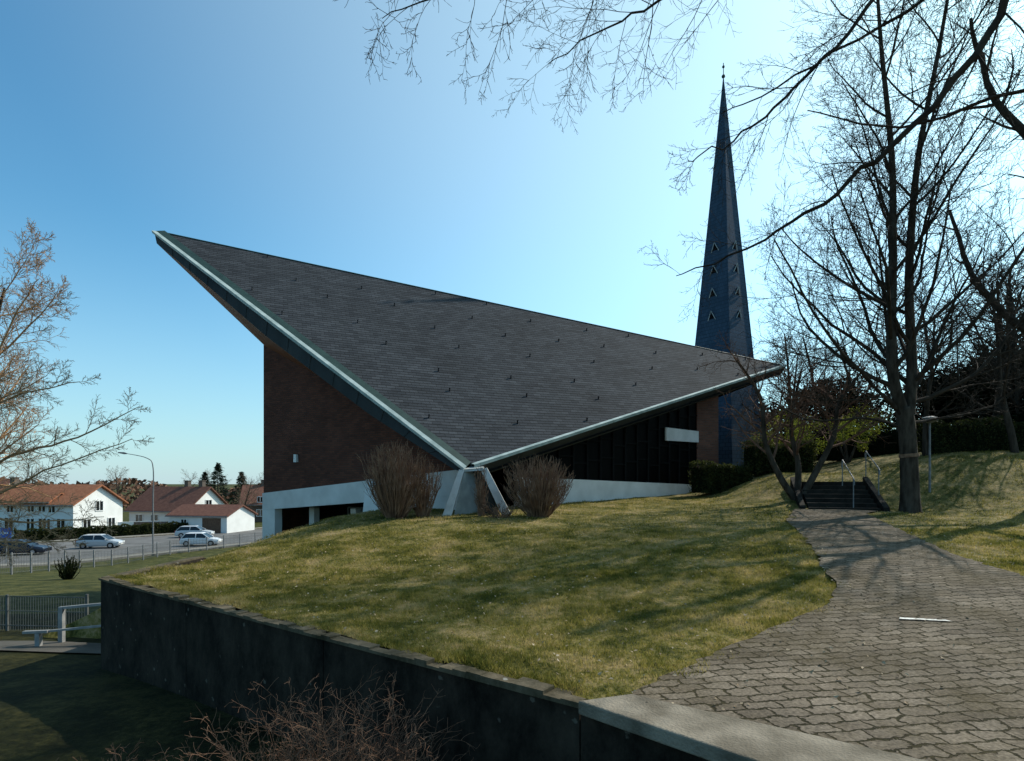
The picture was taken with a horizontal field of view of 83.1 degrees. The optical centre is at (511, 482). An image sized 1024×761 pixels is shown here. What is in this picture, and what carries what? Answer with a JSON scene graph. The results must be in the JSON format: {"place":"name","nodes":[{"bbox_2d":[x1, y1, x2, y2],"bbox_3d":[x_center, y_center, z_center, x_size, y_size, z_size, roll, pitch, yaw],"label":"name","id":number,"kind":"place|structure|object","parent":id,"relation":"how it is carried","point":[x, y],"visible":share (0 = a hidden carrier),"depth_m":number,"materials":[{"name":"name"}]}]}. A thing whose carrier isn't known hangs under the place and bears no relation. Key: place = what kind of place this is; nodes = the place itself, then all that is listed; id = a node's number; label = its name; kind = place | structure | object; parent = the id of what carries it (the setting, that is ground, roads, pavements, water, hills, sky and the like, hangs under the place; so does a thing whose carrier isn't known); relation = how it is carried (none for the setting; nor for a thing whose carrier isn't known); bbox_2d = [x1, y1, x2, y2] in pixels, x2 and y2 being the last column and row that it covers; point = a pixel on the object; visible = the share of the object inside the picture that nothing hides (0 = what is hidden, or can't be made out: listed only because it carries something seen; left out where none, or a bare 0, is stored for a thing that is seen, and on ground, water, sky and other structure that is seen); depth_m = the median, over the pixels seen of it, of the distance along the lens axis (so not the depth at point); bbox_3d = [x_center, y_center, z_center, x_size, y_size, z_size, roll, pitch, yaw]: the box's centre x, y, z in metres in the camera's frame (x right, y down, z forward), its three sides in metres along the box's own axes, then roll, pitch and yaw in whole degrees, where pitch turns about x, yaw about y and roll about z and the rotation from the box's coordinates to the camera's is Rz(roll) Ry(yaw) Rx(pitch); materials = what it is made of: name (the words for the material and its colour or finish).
{"place":"outdoors","nodes":[
{"label":"outdoors","id":0,"kind":"place"},
{"bbox_2d":[0,641,100,652],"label":"side path","id":1,"kind":"structure","parent":0,"point":[68,647],"depth_m":11.54,"materials":[{"name":"concrete"}]},
{"bbox_2d":[22,603,100,645],"bbox_3d":[-8.700,2.926,11.816,2.211,1.022,0.488,0,0,-1],"label":"guard rail","id":2,"kind":"object","parent":1,"relation":"on","point":[61,629],"visible":0.55,"depth_m":11.96,"materials":[{"name":"metal"}]},
{"bbox_2d":[1,542,252,567],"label":"pavement","id":3,"kind":"structure","parent":0,"point":[132,555],"depth_m":55.06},
{"bbox_2d":[0,532,261,574],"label":"wire fence","id":4,"kind":"object","parent":3,"relation":"on","point":[48,556],"visible":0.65,"depth_m":47.48,"materials":[{"name":"metal"}]},
{"bbox_2d":[118,452,153,552],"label":"street lamp","id":5,"kind":"object","parent":3,"relation":"on","point":[152,502],"visible":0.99,"depth_m":56.16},
{"bbox_2d":[1,529,261,563],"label":"road","id":6,"kind":"structure","parent":0,"point":[135,542],"depth_m":63.06,"materials":[{"name":"asphalt"}]},
{"bbox_2d":[0,528,10,562],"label":"street sign","id":7,"kind":"object","parent":6,"relation":"on","point":[4,532],"visible":0.55,"depth_m":49.42,"materials":[{"name":"blue"}]},
{"bbox_2d":[0,539,51,554],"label":"parked car","id":8,"kind":"object","parent":6,"relation":"on","point":[36,548],"visible":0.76,"depth_m":55.50,"materials":[{"name":"blue paint"}]},
{"bbox_2d":[75,534,124,548],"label":"parked car","id":9,"kind":"object","parent":6,"relation":"on","point":[97,540],"visible":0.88,"depth_m":61.12,"materials":[{"name":"grey paint"}]},
{"bbox_2d":[174,525,214,537],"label":"parked car","id":10,"kind":"object","parent":6,"relation":"on","point":[181,531],"visible":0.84,"depth_m":73.24,"materials":[{"name":"grey paint"}]},
{"bbox_2d":[179,532,221,546],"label":"parked car","id":11,"kind":"object","parent":6,"relation":"on","point":[191,536],"visible":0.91,"depth_m":63.28,"materials":[{"name":"white paint"}]},
{"bbox_2d":[37,527,261,541],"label":"pavement","id":12,"kind":"structure","parent":0,"point":[129,536],"depth_m":74.91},
{"bbox_2d":[0,484,335,760],"bbox_3d":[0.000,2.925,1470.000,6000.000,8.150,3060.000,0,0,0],"label":"ground","id":13,"kind":"structure","parent":0,"point":[63,706],"depth_m":7.53,"materials":[{"name":"green plant"}]},
{"bbox_2d":[0,478,9,483],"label":"house","id":14,"kind":"structure","parent":13,"relation":"on","point":[8,482],"depth_m":92.66,"materials":[{"name":"brown tile"}]},
{"bbox_2d":[10,456,56,483],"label":"bare tree","id":15,"kind":"object","parent":13,"relation":"on","point":[33,473],"visible":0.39,"depth_m":99.31,"materials":[{"name":"brown plant"}]},
{"bbox_2d":[20,492,63,530],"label":"house","id":16,"kind":"structure","parent":13,"relation":"on","point":[44,510],"depth_m":74.45,"materials":[{"name":"orange tile"}]},
{"bbox_2d":[25,518,34,530],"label":"window","id":17,"kind":"structure","parent":16,"relation":"in","point":[29,525],"depth_m":74.46,"materials":[{"name":"grey glass"}]},
{"bbox_2d":[27,506,34,511],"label":"window","id":18,"kind":"structure","parent":16,"relation":"in","point":[30,507],"depth_m":74.44,"materials":[{"name":"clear glass"}]},
{"bbox_2d":[38,506,45,511],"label":"window","id":19,"kind":"structure","parent":16,"relation":"in","point":[43,509],"depth_m":74.24,"materials":[{"name":"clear glass"}]},
{"bbox_2d":[38,518,46,527],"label":"window","id":20,"kind":"structure","parent":16,"relation":"in","point":[39,519],"depth_m":74.24,"materials":[{"name":"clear glass"}]},
{"bbox_2d":[0,594,88,630],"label":"bar fence","id":21,"kind":"object","parent":13,"relation":"on","point":[85,612],"visible":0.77,"depth_m":13.81,"materials":[{"name":"metal"}]},
{"bbox_2d":[0,477,128,536],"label":"house","id":22,"kind":"structure","parent":13,"relation":"on","point":[110,509],"depth_m":76.57,"materials":[{"name":"paint"}]},
{"bbox_2d":[4,517,13,532],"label":"window","id":23,"kind":"structure","parent":22,"relation":"in","point":[5,526],"depth_m":74.86,"materials":[{"name":"grey glass"}]},
{"bbox_2d":[6,506,13,512],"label":"window","id":24,"kind":"structure","parent":22,"relation":"in","point":[10,508],"depth_m":74.86,"materials":[{"name":"grey glass"}]},
{"bbox_2d":[48,506,55,512],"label":"window","id":25,"kind":"structure","parent":22,"relation":"in","point":[53,508],"depth_m":74.12,"materials":[{"name":"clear glass"}]},
{"bbox_2d":[56,518,65,527],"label":"window","id":26,"kind":"structure","parent":22,"relation":"in","point":[61,523],"depth_m":73.97,"materials":[{"name":"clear glass"}]},
{"bbox_2d":[82,519,90,527],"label":"window","id":27,"kind":"structure","parent":22,"relation":"in","point":[85,525],"depth_m":75.76,"materials":[{"name":"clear glass"}]},
{"bbox_2d":[95,500,103,510],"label":"window","id":28,"kind":"structure","parent":22,"relation":"in","point":[100,507],"depth_m":77.84,"materials":[{"name":"white glass"}]},
{"bbox_2d":[107,517,114,525],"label":"window","id":29,"kind":"structure","parent":22,"relation":"in","point":[110,519],"depth_m":79.63,"materials":[{"name":"white glass"}]},
{"bbox_2d":[51,555,81,579],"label":"bare shrub","id":30,"kind":"object","parent":13,"relation":"on","point":[68,573],"visible":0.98,"depth_m":31.85,"materials":[{"name":"green plant"}]},
{"bbox_2d":[0,217,154,567],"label":"bare tree","id":31,"kind":"object","parent":13,"relation":"on","point":[19,391],"visible":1,"depth_m":21.26,"materials":[{"name":"brown plant"}]},
{"bbox_2d":[14,521,188,540],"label":"hedge","id":32,"kind":"object","parent":13,"relation":"on","point":[122,529],"visible":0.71,"depth_m":73.93,"materials":[{"name":"green plant"}]},
{"bbox_2d":[56,738,172,760],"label":"bare shrub","id":33,"kind":"object","parent":13,"relation":"on","point":[121,754],"visible":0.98,"depth_m":4.73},
{"bbox_2d":[93,465,136,501],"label":"bare tree","id":34,"kind":"object","parent":13,"relation":"on","point":[115,484],"visible":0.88,"depth_m":109.73,"materials":[{"name":"brown plant"}]},
{"bbox_2d":[3,476,260,507],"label":"wood","id":35,"kind":"object","parent":13,"relation":"on","point":[141,485],"visible":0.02,"depth_m":152.94,"materials":[{"name":"plant"}]},
{"bbox_2d":[118,521,158,525],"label":"garden wall","id":36,"kind":"structure","parent":13,"relation":"on","point":[130,523],"depth_m":81.88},
{"bbox_2d":[36,528,261,542],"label":"kerb","id":37,"kind":"structure","parent":13,"relation":"on","point":[129,537],"depth_m":73.45,"materials":[{"name":"concrete"}]},
{"bbox_2d":[134,522,167,524],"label":"wooden fence","id":38,"kind":"object","parent":13,"relation":"on","point":[136,523],"visible":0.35,"depth_m":79.94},
{"bbox_2d":[45,541,257,562],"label":"kerb","id":39,"kind":"structure","parent":13,"relation":"on","point":[158,551],"depth_m":57.81,"materials":[{"name":"concrete"}]},
{"bbox_2d":[123,480,227,523],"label":"house","id":40,"kind":"structure","parent":13,"relation":"on","point":[168,499],"depth_m":92.48,"materials":[{"name":"brown tile"}]},
{"bbox_2d":[135,514,142,520],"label":"window","id":41,"kind":"structure","parent":40,"relation":"in","point":[138,517],"depth_m":91.45,"materials":[{"name":"grey glass"}]},
{"bbox_2d":[150,514,158,520],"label":"window","id":42,"kind":"structure","parent":40,"relation":"in","point":[156,516],"depth_m":90.68,"materials":[{"name":"grey glass"}]},
{"bbox_2d":[205,499,211,503],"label":"window","id":43,"kind":"structure","parent":40,"relation":"in","point":[209,501],"depth_m":93.58,"materials":[{"name":"white glass"}]},
{"bbox_2d":[179,470,196,485],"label":"bare tree","id":44,"kind":"object","parent":13,"relation":"on","point":[188,477],"visible":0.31,"depth_m":118.00,"materials":[{"name":"brown plant"}]},
{"bbox_2d":[198,471,209,486],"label":"conifer tree","id":45,"kind":"object","parent":13,"relation":"on","point":[204,474],"visible":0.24,"depth_m":111.85,"materials":[{"name":"green plant"}]},
{"bbox_2d":[165,504,257,532],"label":"garage","id":46,"kind":"structure","parent":13,"relation":"on","point":[224,518],"depth_m":81.21,"materials":[{"name":"paint"}]},
{"bbox_2d":[202,518,220,532],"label":"door","id":47,"kind":"structure","parent":46,"relation":"in","point":[213,524],"depth_m":80.02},
{"bbox_2d":[196,467,231,493],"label":"bare tree","id":48,"kind":"object","parent":13,"relation":"on","point":[213,480],"visible":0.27,"depth_m":111.05,"materials":[{"name":"brown plant"}]},
{"bbox_2d":[207,462,233,503],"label":"conifer tree","id":49,"kind":"object","parent":13,"relation":"on","point":[218,473],"visible":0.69,"depth_m":109.86,"materials":[{"name":"green plant"}]},
{"bbox_2d":[226,471,247,503],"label":"conifer tree","id":50,"kind":"object","parent":13,"relation":"on","point":[239,480],"visible":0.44,"depth_m":110.60,"materials":[{"name":"green plant"}]},
{"bbox_2d":[230,473,263,510],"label":"bare tree","id":51,"kind":"object","parent":13,"relation":"on","point":[247,498],"visible":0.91,"depth_m":91.98,"materials":[{"name":"brown plant"}]},
{"bbox_2d":[239,480,263,521],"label":"house","id":52,"kind":"structure","parent":13,"relation":"on","point":[258,510],"depth_m":103.75,"materials":[{"name":"brick"}]},
{"bbox_2d":[256,509,261,516],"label":"window","id":53,"kind":"structure","parent":52,"relation":"in","point":[259,511],"depth_m":103.60,"materials":[{"name":"grey glass"}]},
{"bbox_2d":[155,664,478,760],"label":"bare shrub","id":54,"kind":"object","parent":13,"relation":"on","point":[373,755],"visible":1,"depth_m":4.46,"materials":[{"name":"plant"}]},
{"bbox_2d":[369,723,436,760],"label":"bare shrub","id":55,"kind":"object","parent":13,"relation":"on","point":[412,746],"visible":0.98,"depth_m":4.09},
{"bbox_2d":[98,556,926,760],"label":"retaining wall","id":56,"kind":"structure","parent":13,"relation":"on","point":[208,653],"depth_m":5.38,"materials":[{"name":"concrete"}]},
{"bbox_2d":[0,0,1023,483],"label":"sky","id":57,"kind":"structure","parent":0,"point":[260,126],"materials":[{"name":"blue"}]},
{"bbox_2d":[43,450,1023,741],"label":"lawn","id":58,"kind":"structure","parent":0,"point":[949,479],"depth_m":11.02,"materials":[{"name":"green plant"}]},
{"bbox_2d":[355,438,427,518],"bbox_3d":[-3.324,-0.122,16.365,1.836,2.335,1.820,0,0,-42],"label":"bare shrub","id":59,"kind":"object","parent":58,"relation":"on","point":[392,487],"visible":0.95,"depth_m":16.12,"materials":[{"name":"plant"}]},
{"bbox_2d":[407,454,444,517],"bbox_3d":[-2.578,0.081,16.764,1.277,1.876,1.394,0,0,0],"label":"bare shrub","id":60,"kind":"object","parent":58,"relation":"on","point":[422,507],"visible":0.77,"depth_m":16.66,"materials":[{"name":"plant"}]},
{"bbox_2d":[151,230,785,539],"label":"church","id":61,"kind":"structure","parent":58,"relation":"on","point":[460,388],"depth_m":22.52,"materials":[{"name":"tile"}]},
{"bbox_2d":[347,507,362,514],"bbox_3d":[-6.265,1.982,24.205,1.658,1.935,0.060,0,0,29],"label":"window frame","id":62,"kind":"structure","parent":61,"relation":"in","point":[347,507],"depth_m":24.44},
{"bbox_2d":[506,403,695,500],"bbox_3d":[4.200,-2.009,23.260,11.549,5.217,0.001,0,0,-40],"label":"window","id":63,"kind":"structure","parent":61,"relation":"in","point":[593,447],"depth_m":24.01,"materials":[{"name":"black glass"}]},
{"bbox_2d":[526,405,697,483],"bbox_3d":[4.614,-2.220,23.559,10.770,4.641,0.070,0,0,-40],"label":"window frame","id":64,"kind":"structure","parent":61,"relation":"in","point":[600,437],"depth_m":24.03,"materials":[{"name":"black"}]},
{"bbox_2d":[473,465,488,515],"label":"bare shrub","id":65,"kind":"object","parent":58,"relation":"on","point":[481,495],"visible":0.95,"depth_m":16.66,"materials":[{"name":"plant"}]},
{"bbox_2d":[476,501,518,517],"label":"bare shrub","id":66,"kind":"object","parent":58,"relation":"on","point":[496,513],"visible":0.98,"depth_m":16.37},
{"bbox_2d":[500,453,575,516],"bbox_3d":[0.751,0.083,16.722,2.208,1.884,2.238,0,0,0],"label":"bare shrub","id":67,"kind":"object","parent":58,"relation":"on","point":[539,494],"visible":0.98,"depth_m":16.40,"materials":[{"name":"plant"}]},
{"bbox_2d":[117,510,1023,709],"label":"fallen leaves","id":68,"kind":"object","parent":58,"relation":"on","point":[810,671],"visible":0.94,"depth_m":8.22,"materials":[{"name":"brown plant"}]},
{"bbox_2d":[687,459,753,494],"bbox_3d":[8.873,-0.226,24.513,2.597,1.578,1.463,0,0,-11],"label":"hedge","id":69,"kind":"object","parent":58,"relation":"on","point":[712,477],"visible":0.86,"depth_m":24.07,"materials":[{"name":"green plant"}]},
{"bbox_2d":[695,63,761,466],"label":"bell tower","id":70,"kind":"structure","parent":58,"relation":"on","point":[722,313],"depth_m":37.27,"materials":[{"name":"metal"}]},
{"bbox_2d":[743,415,788,449],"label":"shrub","id":71,"kind":"object","parent":58,"relation":"on","point":[769,433],"visible":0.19,"depth_m":27.30,"materials":[{"name":"green plant"}]},
{"bbox_2d":[738,439,817,475],"bbox_3d":[11.753,-1.106,25.477,3.168,1.692,1.431,0,0,-12],"label":"hedge","id":72,"kind":"object","parent":58,"relation":"on","point":[757,457],"visible":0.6,"depth_m":25.07,"materials":[{"name":"green plant"}]},
{"bbox_2d":[759,397,797,434],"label":"dark bush","id":73,"kind":"object","parent":58,"relation":"on","point":[771,412],"visible":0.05,"depth_m":40.06,"materials":[{"name":"green plant"}]},
{"bbox_2d":[758,407,814,434],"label":"shrub","id":74,"kind":"object","parent":58,"relation":"on","point":[788,424],"visible":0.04,"depth_m":33.48,"materials":[{"name":"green plant"}]},
{"bbox_2d":[737,302,849,433],"bbox_3d":[16.275,-5.934,35.620,7.297,9.508,5.656,0,0,0],"label":"bare tree","id":75,"kind":"object","parent":58,"relation":"on","point":[788,368],"visible":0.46,"depth_m":34.76,"materials":[{"name":"brown plant"}]},
{"bbox_2d":[782,419,826,454],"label":"shrub","id":76,"kind":"object","parent":58,"relation":"on","point":[806,438],"visible":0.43,"depth_m":26.61,"materials":[{"name":"green plant"}]},
{"bbox_2d":[694,330,916,499],"bbox_3d":[10.226,-2.213,20.575,7.356,5.921,4.346,0,0,0],"label":"spreading tree","id":77,"kind":"object","parent":58,"relation":"on","point":[785,485],"visible":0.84,"depth_m":20.27,"materials":[{"name":"brown plant"}]},
{"bbox_2d":[761,312,870,422],"bbox_3d":[21.098,-6.517,40.050,7.441,10.461,7.569,0,0,0],"label":"bare tree","id":78,"kind":"object","parent":58,"relation":"on","point":[806,344],"visible":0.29,"depth_m":39.73,"materials":[{"name":"brown plant"}]},
{"bbox_2d":[753,329,888,431],"bbox_3d":[15.762,-4.647,31.180,6.214,7.869,5.865,0,0,0],"label":"bare tree","id":79,"kind":"object","parent":58,"relation":"on","point":[782,361],"visible":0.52,"depth_m":31.15,"materials":[{"name":"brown plant"}]},
{"bbox_2d":[783,377,886,433],"bbox_3d":[21.874,-4.213,40.126,6.182,5.896,5.765,0,0,0],"label":"dark bush","id":80,"kind":"object","parent":58,"relation":"on","point":[809,409],"visible":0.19,"depth_m":38.51,"materials":[{"name":"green plant"}]},
{"bbox_2d":[790,477,889,511],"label":"steps","id":81,"kind":"structure","parent":58,"relation":"on","point":[828,495],"depth_m":19.45,"materials":[{"name":"concrete"}]},
{"bbox_2d":[841,459,854,507],"bbox_3d":[11.254,0.067,19.378,0.036,1.777,2.102,0,0,20],"label":"handrail","id":82,"kind":"object","parent":81,"relation":"on","point":[842,461],"visible":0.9,"depth_m":19.19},
{"bbox_2d":[864,451,879,494],"bbox_3d":[12.406,-0.266,19.918,0.036,1.777,2.102,0,0,20],"label":"handrail","id":83,"kind":"object","parent":81,"relation":"on","point":[876,465],"visible":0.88,"depth_m":19.72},
{"bbox_2d":[770,426,922,461],"bbox_3d":[16.953,-1.972,29.224,7.338,1.960,1.530,0,0,4],"label":"hedge","id":84,"kind":"object","parent":58,"relation":"on","point":[876,448],"visible":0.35,"depth_m":28.75,"materials":[{"name":"green plant"}]},
{"bbox_2d":[828,414,882,462],"bbox_3d":[15.940,-1.992,27.230,2.335,2.336,2.756,0,0,0],"label":"shrub","id":85,"kind":"object","parent":58,"relation":"on","point":[846,458],"visible":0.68,"depth_m":26.98,"materials":[{"name":"green plant"}]},
{"bbox_2d":[808,312,903,420],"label":"bare tree","id":86,"kind":"object","parent":58,"relation":"on","point":[853,361],"visible":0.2,"depth_m":43.24,"materials":[{"name":"brown plant"}]},
{"bbox_2d":[822,403,894,432],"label":"shrub","id":87,"kind":"object","parent":58,"relation":"on","point":[866,422],"visible":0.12,"depth_m":30.20,"materials":[{"name":"green plant"}]},
{"bbox_2d":[808,374,918,431],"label":"dark bush","id":88,"kind":"object","parent":58,"relation":"on","point":[892,420],"visible":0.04,"depth_m":43.91,"materials":[{"name":"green plant"}]},
{"bbox_2d":[728,0,1023,512],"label":"bare tree","id":89,"kind":"object","parent":58,"relation":"on","point":[902,404],"visible":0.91,"depth_m":17.82,"materials":[{"name":"brown plant"}]},
{"bbox_2d":[822,278,979,430],"bbox_3d":[18.963,-5.630,28.842,5.900,8.698,5.589,0,0,0],"label":"bare tree","id":90,"kind":"object","parent":58,"relation":"on","point":[878,335],"visible":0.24,"depth_m":28.69,"materials":[{"name":"brown plant"}]},
{"bbox_2d":[850,266,994,392],"bbox_3d":[24.887,-7.244,34.503,8.108,11.941,8.799,0,0,40],"label":"bare tree","id":91,"kind":"object","parent":58,"relation":"on","point":[925,327],"visible":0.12,"depth_m":34.62,"materials":[{"name":"brown plant"}]},
{"bbox_2d":[883,362,969,415],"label":"dark bush","id":92,"kind":"object","parent":58,"relation":"on","point":[920,394],"visible":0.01,"depth_m":46.70,"materials":[{"name":"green plant"}]},
{"bbox_2d":[892,369,964,432],"bbox_3d":[21.780,-3.595,29.939,3.100,4.633,3.303,0,0,0],"label":"evergreen tree","id":93,"kind":"object","parent":58,"relation":"on","point":[937,404],"visible":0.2,"depth_m":29.07,"materials":[{"name":"green plant"}]},
{"bbox_2d":[921,416,937,491],"bbox_3d":[14.600,-0.954,20.200,0.500,2.730,0.500,0,0,0],"label":"street lamp","id":94,"kind":"object","parent":58,"relation":"on","point":[929,475],"visible":0.66,"depth_m":20.17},
{"bbox_2d":[881,288,995,455],"bbox_3d":[17.973,-4.750,24.189,5.351,7.431,4.202,0,0,-35],"label":"bare tree","id":95,"kind":"object","parent":58,"relation":"on","point":[925,441],"visible":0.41,"depth_m":23.85,"materials":[{"name":"brown plant"}]},
{"bbox_2d":[914,232,1023,424],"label":"bare tree","id":96,"kind":"object","parent":58,"relation":"on","point":[997,399],"visible":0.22,"depth_m":27.04,"materials":[{"name":"brown plant"}]},
{"bbox_2d":[915,249,1023,452],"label":"bare tree","id":97,"kind":"object","parent":58,"relation":"on","point":[1012,439],"visible":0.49,"depth_m":22.87,"materials":[{"name":"brown plant"}]},
{"bbox_2d":[916,415,1023,454],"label":"hedge","id":98,"kind":"object","parent":58,"relation":"on","point":[949,438],"visible":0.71,"depth_m":23.62,"materials":[{"name":"green plant"}]},
{"bbox_2d":[918,227,1023,416],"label":"bare tree","id":99,"kind":"object","parent":58,"relation":"on","point":[989,310],"visible":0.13,"depth_m":29.14,"materials":[{"name":"brown plant"}]},
{"bbox_2d":[929,342,1023,425],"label":"evergreen tree","id":100,"kind":"object","parent":58,"relation":"on","point":[981,393],"visible":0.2,"depth_m":28.42,"materials":[{"name":"green plant"}]},
{"bbox_2d":[931,0,1023,333],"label":"bare tree","id":101,"kind":"object","parent":58,"relation":"on","point":[953,222],"visible":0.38,"depth_m":19.13,"materials":[{"name":"brown plant"}]},
{"bbox_2d":[936,262,1023,421],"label":"bare tree","id":102,"kind":"object","parent":58,"relation":"on","point":[1017,396],"visible":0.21,"depth_m":25.08,"materials":[{"name":"brown plant"}]},
{"bbox_2d":[949,255,1023,370],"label":"bare tree","id":103,"kind":"object","parent":58,"relation":"on","point":[992,315],"visible":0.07,"depth_m":35.90,"materials":[{"name":"brown plant"}]},
{"bbox_2d":[333,0,1023,320],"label":"overhanging tree","id":104,"kind":"object","parent":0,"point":[982,43],"visible":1,"depth_m":7.75,"materials":[{"name":"brown plant"}]},
{"bbox_2d":[633,509,1023,760],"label":"path","id":105,"kind":"structure","parent":0,"point":[979,718],"depth_m":5.09,"materials":[{"name":"stone"}]},
{"bbox_2d":[899,617,949,620],"bbox_3d":[4.539,1.501,6.364,0.514,0.001,0.080,0,0,13],"label":"path marking","id":106,"kind":"object","parent":105,"relation":"on","point":[923,619],"visible":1,"depth_m":6.35,"materials":[{"name":"white paint"}]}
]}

